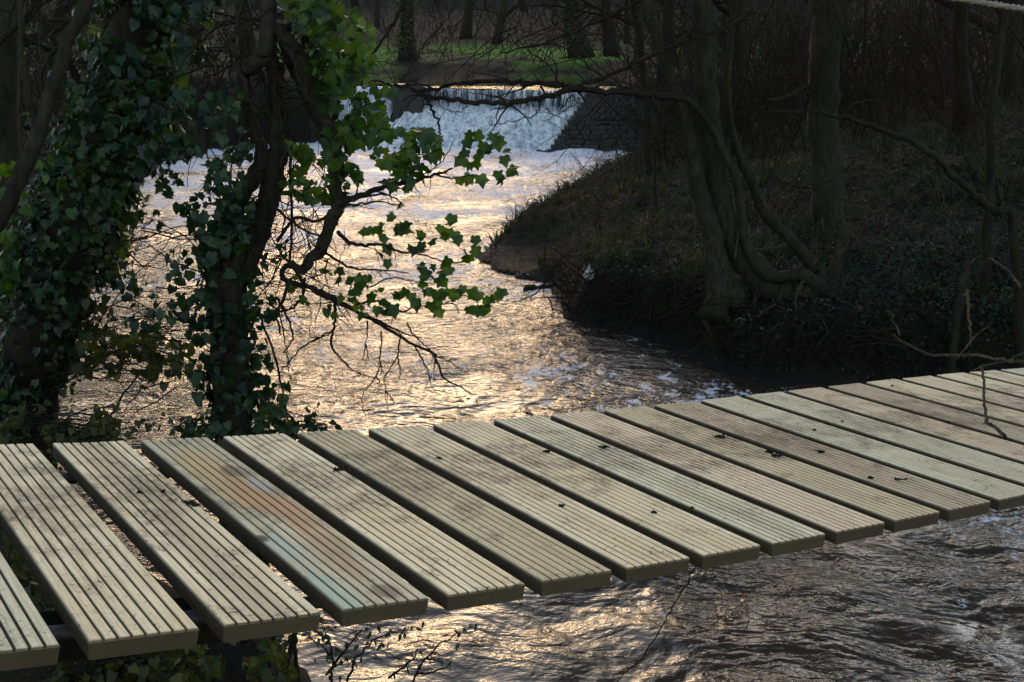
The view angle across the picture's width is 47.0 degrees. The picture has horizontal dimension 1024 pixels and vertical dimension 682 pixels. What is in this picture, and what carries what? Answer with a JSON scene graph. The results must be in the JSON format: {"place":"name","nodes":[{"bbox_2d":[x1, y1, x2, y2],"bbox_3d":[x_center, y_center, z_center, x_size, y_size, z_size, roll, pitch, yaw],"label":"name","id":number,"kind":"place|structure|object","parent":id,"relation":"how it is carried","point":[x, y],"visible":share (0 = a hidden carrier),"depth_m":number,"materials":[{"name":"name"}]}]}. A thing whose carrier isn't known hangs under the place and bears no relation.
{"place":"outdoors","nodes":[
{"label":"outdoors","id":0,"kind":"place"},
{"bbox_2d":[336,86,392,134],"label":"side cascade","id":1,"kind":"object","parent":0,"point":[388,104],"visible":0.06,"depth_m":34.46,"materials":[{"name":"white liquid"}]},
{"bbox_2d":[320,72,632,90],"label":"mill pool","id":2,"kind":"structure","parent":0,"point":[429,79],"depth_m":43.45,"materials":[{"name":"liquid"}]},
{"bbox_2d":[0,0,1023,681],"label":"ground","id":3,"kind":"structure","parent":0,"point":[248,648],"depth_m":12.25,"materials":[{"name":"soil"}]},
{"bbox_2d":[0,188,69,467],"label":"ground ivy","id":4,"kind":"object","parent":3,"relation":"on","point":[1,299],"visible":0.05,"depth_m":9.62,"materials":[{"name":"green plant"}]},
{"bbox_2d":[0,56,79,326],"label":"undergrowth","id":5,"kind":"object","parent":3,"relation":"on","point":[25,140],"visible":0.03,"depth_m":21.71,"materials":[{"name":"green plant"}]},
{"bbox_2d":[0,0,114,281],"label":"woodland tree","id":6,"kind":"object","parent":3,"relation":"on","point":[9,90],"visible":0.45,"depth_m":11.07,"materials":[{"name":"brown plant"}]},
{"bbox_2d":[0,0,118,232],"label":"slender tree","id":7,"kind":"object","parent":3,"relation":"on","point":[40,119],"visible":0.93,"depth_m":4.81,"materials":[{"name":"brown plant"}]},
{"bbox_2d":[0,400,165,461],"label":"shrub","id":8,"kind":"object","parent":3,"relation":"on","point":[94,430],"visible":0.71,"depth_m":5.18,"materials":[{"name":"green plant"}]},
{"bbox_2d":[20,0,178,235],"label":"woodland tree","id":9,"kind":"object","parent":3,"relation":"on","point":[105,24],"visible":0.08,"depth_m":15.04,"materials":[{"name":"brown plant"}]},
{"bbox_2d":[0,0,225,472],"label":"ivy tree","id":10,"kind":"object","parent":3,"relation":"on","point":[88,135],"visible":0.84,"depth_m":5.33,"materials":[{"name":"green plant"}]},
{"bbox_2d":[66,258,204,415],"bbox_3d":[-1.892,-0.055,5.844,0.697,0.866,0.974,-11,18,-38],"label":"shrub","id":11,"kind":"object","parent":3,"relation":"on","point":[157,360],"visible":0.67,"depth_m":5.71,"materials":[{"name":"green plant"}]},
{"bbox_2d":[0,529,300,681],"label":"shrub","id":12,"kind":"object","parent":3,"relation":"on","point":[213,668],"visible":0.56,"depth_m":3.96,"materials":[{"name":"green plant"}]},
{"bbox_2d":[24,0,279,47],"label":"woodland tree","id":13,"kind":"object","parent":3,"relation":"on","point":[55,13],"visible":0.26,"depth_m":19.01,"materials":[{"name":"brown plant"}]},
{"bbox_2d":[0,0,365,327],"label":"thicket","id":14,"kind":"object","parent":3,"relation":"on","point":[36,74],"visible":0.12,"depth_m":28.78,"materials":[{"name":"brown plant"}]},
{"bbox_2d":[100,4,300,68],"bbox_3d":[-7.626,-10.641,22.738,9.603,14.395,9.727,0,14,0],"label":"woodland tree","id":15,"kind":"object","parent":3,"relation":"on","point":[197,30],"visible":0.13,"depth_m":24.93,"materials":[{"name":"brown plant"}]},
{"bbox_2d":[233,0,262,72],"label":"woodland tree","id":16,"kind":"object","parent":3,"relation":"on","point":[245,15],"visible":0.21,"depth_m":33.05,"materials":[{"name":"brown plant"}]},
{"bbox_2d":[167,393,342,442],"bbox_3d":[-1.066,0.364,4.918,0.625,0.340,0.940,-11,18,-36],"label":"shrub","id":17,"kind":"object","parent":3,"relation":"on","point":[292,427],"visible":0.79,"depth_m":4.90,"materials":[{"name":"green plant"}]},
{"bbox_2d":[0,0,519,646],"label":"gnarled tree","id":18,"kind":"object","parent":3,"relation":"on","point":[230,248],"visible":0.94,"depth_m":5.10,"materials":[{"name":"green plant"}]},
{"bbox_2d":[283,633,296,669],"bbox_3d":[-0.823,1.175,4.316,0.092,0.289,0.018,0,14,0],"label":"dead stick","id":19,"kind":"object","parent":3,"relation":"on","point":[290,648],"visible":0.38,"depth_m":4.30,"materials":[{"name":"brown wood"}]},
{"bbox_2d":[292,633,299,681],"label":"dead stick","id":20,"kind":"object","parent":3,"relation":"on","point":[295,654],"visible":0.71,"depth_m":4.31,"materials":[{"name":"brown wood"}]},
{"bbox_2d":[350,0,363,75],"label":"woodland tree","id":21,"kind":"object","parent":3,"relation":"on","point":[353,3],"visible":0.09,"depth_m":42.12,"materials":[{"name":"brown plant"}]},
{"bbox_2d":[301,622,424,681],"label":"shrub","id":22,"kind":"object","parent":3,"relation":"on","point":[329,653],"visible":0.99,"depth_m":4.30,"materials":[{"name":"green plant"}]},
{"bbox_2d":[374,0,380,26],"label":"woodland tree","id":23,"kind":"object","parent":3,"relation":"on","point":[377,2],"visible":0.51,"depth_m":80.15,"materials":[{"name":"brown plant"}]},
{"bbox_2d":[386,0,425,60],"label":"woodland tree","id":24,"kind":"object","parent":3,"relation":"on","point":[406,25],"visible":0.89,"depth_m":55.77,"materials":[{"name":"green plant"}]},
{"bbox_2d":[388,623,477,681],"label":"shrub","id":25,"kind":"object","parent":3,"relation":"on","point":[458,633],"visible":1,"depth_m":4.31,"materials":[{"name":"green plant"}]},
{"bbox_2d":[459,0,473,39],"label":"woodland tree","id":26,"kind":"object","parent":3,"relation":"on","point":[468,26],"visible":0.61,"depth_m":72.98,"materials":[{"name":"brown plant"}]},
{"bbox_2d":[491,0,521,44],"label":"woodland tree","id":27,"kind":"object","parent":3,"relation":"on","point":[502,11],"visible":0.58,"depth_m":69.45,"materials":[{"name":"brown plant"}]},
{"bbox_2d":[24,0,997,60],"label":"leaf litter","id":28,"kind":"object","parent":3,"relation":"on","point":[481,33],"visible":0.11,"depth_m":76.56,"materials":[{"name":"plant"}]},
{"bbox_2d":[24,0,1023,167],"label":"brush","id":29,"kind":"object","parent":3,"relation":"on","point":[895,30],"visible":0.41,"depth_m":20.61,"materials":[{"name":"brown plant"}]},
{"bbox_2d":[523,284,552,290],"bbox_3d":[0.341,-0.537,13.008,0.452,0.215,0.189,0,14,0],"label":"sodden log","id":30,"kind":"object","parent":3,"relation":"on","point":[531,287],"visible":0.29,"depth_m":12.96,"materials":[{"name":"brown wood"}]},
{"bbox_2d":[391,83,693,152],"bbox_3d":[0.494,-6.100,32.167,9.398,1.656,3.890,7,16,25],"label":"weir","id":31,"kind":"object","parent":3,"relation":"on","point":[581,113],"visible":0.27,"depth_m":30.61,"materials":[{"name":"stone"}]},
{"bbox_2d":[365,87,586,150],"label":"cascade","id":32,"kind":"object","parent":31,"relation":"on","point":[458,130],"visible":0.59,"depth_m":31.89,"materials":[{"name":"liquid"}]},
{"bbox_2d":[548,0,599,58],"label":"woodland tree","id":33,"kind":"object","parent":3,"relation":"on","point":[575,37],"visible":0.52,"depth_m":57.61,"materials":[{"name":"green plant"}]},
{"bbox_2d":[553,171,609,243],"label":"bare shrub","id":34,"kind":"object","parent":3,"relation":"on","point":[584,215],"visible":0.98,"depth_m":13.22,"materials":[{"name":"brown plant"}]},
{"bbox_2d":[510,0,667,180],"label":"young tree","id":35,"kind":"object","parent":3,"relation":"on","point":[639,37],"visible":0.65,"depth_m":15.56,"materials":[{"name":"brown plant"}]},
{"bbox_2d":[583,263,594,280],"bbox_3d":[0.747,-0.670,11.431,0.121,0.182,0.120,0,14,0],"label":"plastic bag","id":36,"kind":"object","parent":3,"relation":"on","point":[588,271],"visible":0.77,"depth_m":11.40,"materials":[{"name":"grey plastic"}]},
{"bbox_2d":[328,0,856,337],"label":"coppiced tree","id":37,"kind":"object","parent":3,"relation":"on","point":[720,220],"visible":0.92,"depth_m":9.40,"materials":[{"name":"brown plant"}]},
{"bbox_2d":[734,228,738,257],"bbox_3d":[1.818,-0.793,9.543,0.032,0.248,0.016,0,14,0],"label":"fallen stick","id":38,"kind":"object","parent":37,"relation":"on","point":[737,244],"visible":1,"depth_m":9.55,"materials":[{"name":"brown wood"}]},
{"bbox_2d":[601,0,620,56],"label":"woodland tree","id":39,"kind":"object","parent":3,"relation":"on","point":[611,45],"visible":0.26,"depth_m":58.38,"materials":[{"name":"brown plant"}]},
{"bbox_2d":[623,0,630,43],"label":"woodland tree","id":40,"kind":"object","parent":3,"relation":"on","point":[626,11],"visible":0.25,"depth_m":69.16,"materials":[{"name":"brown plant"}]},
{"bbox_2d":[561,0,694,169],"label":"bare shrub","id":41,"kind":"object","parent":3,"relation":"on","point":[639,114],"visible":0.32,"depth_m":19.69,"materials":[{"name":"brown plant"}]},
{"bbox_2d":[581,62,677,193],"bbox_3d":[1.528,-2.700,14.332,1.385,2.001,1.939,0,14,0],"label":"bare shrub","id":42,"kind":"object","parent":3,"relation":"on","point":[628,147],"visible":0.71,"depth_m":14.67,"materials":[{"name":"brown plant"}]},
{"bbox_2d":[610,49,656,210],"bbox_3d":[1.348,-2.382,13.471,0.647,2.115,0.658,0,14,0],"label":"thin tree","id":43,"kind":"object","parent":3,"relation":"on","point":[654,170],"visible":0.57,"depth_m":13.38,"materials":[{"name":"brown plant"}]},
{"bbox_2d":[632,3,645,76],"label":"woodland tree","id":44,"kind":"object","parent":3,"relation":"on","point":[641,11],"visible":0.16,"depth_m":44.35,"materials":[{"name":"brown plant"}]},
{"bbox_2d":[627,203,705,313],"bbox_3d":[1.722,-0.762,10.341,1.312,1.098,1.437,5,15,20],"label":"bare shrub","id":45,"kind":"object","parent":3,"relation":"on","point":[670,267],"visible":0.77,"depth_m":10.37,"materials":[{"name":"brown plant"}]},
{"bbox_2d":[670,181,695,220],"bbox_3d":[1.543,-1.261,10.616,0.247,0.357,0.029,0,14,0],"label":"fallen stick","id":46,"kind":"object","parent":3,"relation":"on","point":[681,187],"visible":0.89,"depth_m":10.60,"materials":[{"name":"brown wood"}]},
{"bbox_2d":[562,13,810,174],"bbox_3d":[1.930,-4.106,16.664,4.272,3.580,3.335,-13,19,-42],"label":"bare shrub","id":47,"kind":"object","parent":3,"relation":"on","point":[671,100],"visible":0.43,"depth_m":16.64,"materials":[{"name":"brown plant"}]},
{"bbox_2d":[634,0,751,136],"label":"woodland tree","id":48,"kind":"object","parent":3,"relation":"on","point":[721,3],"visible":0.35,"depth_m":23.07,"materials":[{"name":"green plant"}]},
{"bbox_2d":[529,0,885,165],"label":"bare shrub","id":49,"kind":"object","parent":3,"relation":"on","point":[723,91],"visible":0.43,"depth_m":16.64,"materials":[{"name":"brown plant"}]},
{"bbox_2d":[557,0,928,153],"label":"bare shrub","id":50,"kind":"object","parent":3,"relation":"on","point":[779,71],"visible":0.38,"depth_m":18.44,"materials":[{"name":"red plant"}]},
{"bbox_2d":[466,64,1023,350],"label":"brushwood","id":51,"kind":"object","parent":3,"relation":"on","point":[907,127],"visible":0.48,"depth_m":12.99,"materials":[{"name":"brown plant"}]},
{"bbox_2d":[512,237,983,388],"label":"exposed roots","id":52,"kind":"object","parent":3,"relation":"hanging from","point":[678,307],"visible":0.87,"depth_m":9.54,"materials":[{"name":"brown plant"}]},
{"bbox_2d":[483,73,1023,380],"bbox_3d":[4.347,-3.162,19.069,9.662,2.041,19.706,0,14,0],"label":"grass","id":53,"kind":"structure","parent":3,"relation":"on","point":[654,215],"depth_m":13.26,"materials":[{"name":"green plant"}]},
{"bbox_2d":[759,218,761,239],"bbox_3d":[2.337,-1.047,11.078,0.034,0.217,0.023,0,14,0],"label":"fallen stick","id":54,"kind":"object","parent":53,"relation":"on","point":[760,227],"visible":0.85,"depth_m":11.07,"materials":[{"name":"brown wood"}]},
{"bbox_2d":[756,241,771,250],"bbox_3d":[2.304,-0.867,10.869,0.174,0.108,0.036,0,14,0],"label":"fallen stick","id":55,"kind":"object","parent":53,"relation":"on","point":[763,248],"visible":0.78,"depth_m":10.86,"materials":[{"name":"brown wood"}]},
{"bbox_2d":[758,243,788,252],"bbox_3d":[2.404,-0.860,10.919,0.375,0.104,0.047,0,14,0],"label":"fallen stick","id":56,"kind":"object","parent":53,"relation":"on","point":[776,247],"visible":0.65,"depth_m":10.90,"materials":[{"name":"brown wood"}]},
{"bbox_2d":[794,281,801,311],"bbox_3d":[2.277,-0.356,9.396,0.052,0.248,0.020,0,14,0],"label":"fallen stick","id":57,"kind":"object","parent":53,"relation":"on","point":[796,295],"visible":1,"depth_m":9.39,"materials":[{"name":"brown wood"}]},
{"bbox_2d":[656,0,861,82],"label":"woodland tree","id":58,"kind":"object","parent":3,"relation":"on","point":[671,12],"visible":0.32,"depth_m":31.82,"materials":[{"name":"brown plant"}]},
{"bbox_2d":[756,303,775,317],"bbox_3d":[2.039,-0.245,9.476,0.156,0.123,0.031,0,14,0],"label":"fallen stick","id":59,"kind":"object","parent":3,"relation":"on","point":[761,313],"visible":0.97,"depth_m":9.47,"materials":[{"name":"brown wood"}]},
{"bbox_2d":[593,4,966,225],"bbox_3d":[2.461,-3.117,11.536,3.782,4.067,1.952,4,15,15],"label":"bare shrub","id":60,"kind":"object","parent":3,"relation":"on","point":[746,201],"visible":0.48,"depth_m":11.76,"materials":[{"name":"brown plant"}]},
{"bbox_2d":[557,131,1023,376],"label":"ground ivy","id":61,"kind":"object","parent":3,"relation":"on","point":[870,281],"visible":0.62,"depth_m":10.18,"materials":[{"name":"green plant"}]},
{"bbox_2d":[758,0,848,114],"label":"woodland tree","id":62,"kind":"object","parent":3,"relation":"on","point":[845,28],"visible":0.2,"depth_m":25.14,"materials":[{"name":"grey plant"}]},
{"bbox_2d":[766,0,852,243],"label":"upright tree","id":63,"kind":"object","parent":3,"relation":"on","point":[823,132],"visible":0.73,"depth_m":10.93,"materials":[{"name":"brown plant"}]},
{"bbox_2d":[763,30,925,164],"bbox_3d":[3.917,-3.113,14.418,2.312,1.775,1.995,11,18,37],"label":"bare shrub","id":64,"kind":"object","parent":3,"relation":"on","point":[884,143],"visible":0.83,"depth_m":13.87,"materials":[{"name":"brown plant"}]},
{"bbox_2d":[721,0,1007,131],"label":"bare shrub","id":65,"kind":"object","parent":3,"relation":"on","point":[876,60],"visible":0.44,"depth_m":19.45,"materials":[{"name":"red plant"}]},
{"bbox_2d":[724,0,1022,131],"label":"bare shrub","id":66,"kind":"object","parent":3,"relation":"on","point":[921,69],"visible":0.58,"depth_m":17.53,"materials":[{"name":"red plant"}]},
{"bbox_2d":[814,257,945,379],"bbox_3d":[2.856,-0.145,9.288,0.842,1.307,1.425,-11,18,-37],"label":"bare shrub","id":67,"kind":"object","parent":3,"relation":"on","point":[902,349],"visible":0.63,"depth_m":9.29,"materials":[{"name":"brown plant"}]},
{"bbox_2d":[759,99,1023,368],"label":"leaning sapling","id":68,"kind":"object","parent":3,"relation":"on","point":[985,204],"visible":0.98,"depth_m":8.29,"materials":[{"name":"brown plant"}]},
{"bbox_2d":[793,0,1023,154],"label":"bare shrub","id":69,"kind":"object","parent":3,"relation":"on","point":[954,96],"visible":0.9,"depth_m":13.75,"materials":[{"name":"red plant"}]},
{"bbox_2d":[856,7,1023,210],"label":"bare shrub","id":70,"kind":"object","parent":3,"relation":"on","point":[976,142],"visible":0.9,"depth_m":12.00,"materials":[{"name":"brown plant"}]},
{"bbox_2d":[877,0,1008,301],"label":"thin tree","id":71,"kind":"object","parent":3,"relation":"on","point":[983,283],"visible":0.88,"depth_m":9.38,"materials":[{"name":"brown plant"}]},
{"bbox_2d":[933,0,976,133],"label":"woodland tree","id":72,"kind":"object","parent":3,"relation":"on","point":[962,6],"visible":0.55,"depth_m":14.95,"materials":[{"name":"brown plant"}]},
{"bbox_2d":[946,243,997,373],"bbox_3d":[3.553,-0.054,9.166,0.307,1.431,0.087,0,14,0],"label":"leaning sapling","id":73,"kind":"object","parent":3,"relation":"on","point":[955,330],"visible":0.81,"depth_m":9.08,"materials":[{"name":"brown plant"}]},
{"bbox_2d":[968,0,1023,100],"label":"woodland tree","id":74,"kind":"object","parent":3,"relation":"on","point":[985,18],"visible":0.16,"depth_m":21.34,"materials":[{"name":"grey plant"}]},
{"bbox_3d":[-1.450,0.616,2.165,0.110,2.950,0.110,0,14,0],"label":"rope post","id":75,"kind":"object","parent":3,"relation":"on","visible":0},
{"bbox_2d":[0,368,1023,670],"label":"footbridge","id":76,"kind":"object","parent":75,"relation":"attached to","point":[474,516],"visible":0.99,"depth_m":2.28,"materials":[{"name":"beige wood"}]},
{"bbox_2d":[180,499,200,506],"bbox_3d":[-0.571,0.289,2.103,0.035,0.010,0.026,12,18,39],"label":"leaf scrap","id":77,"kind":"object","parent":76,"relation":"on","point":[193,503],"visible":1,"depth_m":2.10,"materials":[{"name":"brown plant"}]},
{"bbox_2d":[333,465,343,471],"bbox_3d":[-0.354,0.263,2.416,0.035,0.014,0.018,-11,18,-38],"label":"leaf scrap","id":78,"kind":"object","parent":76,"relation":"on","point":[336,469],"visible":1,"depth_m":2.41,"materials":[{"name":"brown plant"}]},
{"bbox_2d":[617,566,696,681],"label":"hanging vine","id":79,"kind":"object","parent":76,"relation":"hanging from","point":[662,624],"visible":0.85,"depth_m":3.25,"materials":[{"name":"brown plant"}]},
{"bbox_2d":[712,434,730,437],"bbox_3d":[0.529,0.240,2.978,0.042,0.009,0.024,-5,15,-19],"label":"leaf scrap","id":80,"kind":"object","parent":76,"relation":"on","point":[720,436],"visible":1,"depth_m":2.98,"materials":[{"name":"brown plant"}]},
{"bbox_2d":[771,451,786,457],"bbox_3d":[0.639,0.273,2.837,0.038,0.015,0.026,-11,18,-36],"label":"leaf scrap","id":81,"kind":"object","parent":76,"relation":"on","point":[780,453],"visible":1,"depth_m":2.84,"materials":[{"name":"brown plant"}]},
{"bbox_2d":[886,257,1023,441],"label":"bare twig","id":82,"kind":"object","parent":76,"relation":"on","point":[992,425],"visible":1,"depth_m":3.10,"materials":[{"name":"brown wood"}]},
{"bbox_2d":[951,0,1023,12],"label":"handrail rope","id":83,"kind":"object","parent":75,"relation":"attached to","point":[1005,6],"visible":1,"depth_m":3.83,"materials":[{"name":"fabric"}]},
{"bbox_2d":[52,141,1023,681],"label":"river","id":84,"kind":"structure","parent":0,"point":[942,601],"depth_m":7.93,"materials":[{"name":"liquid"}]}
]}

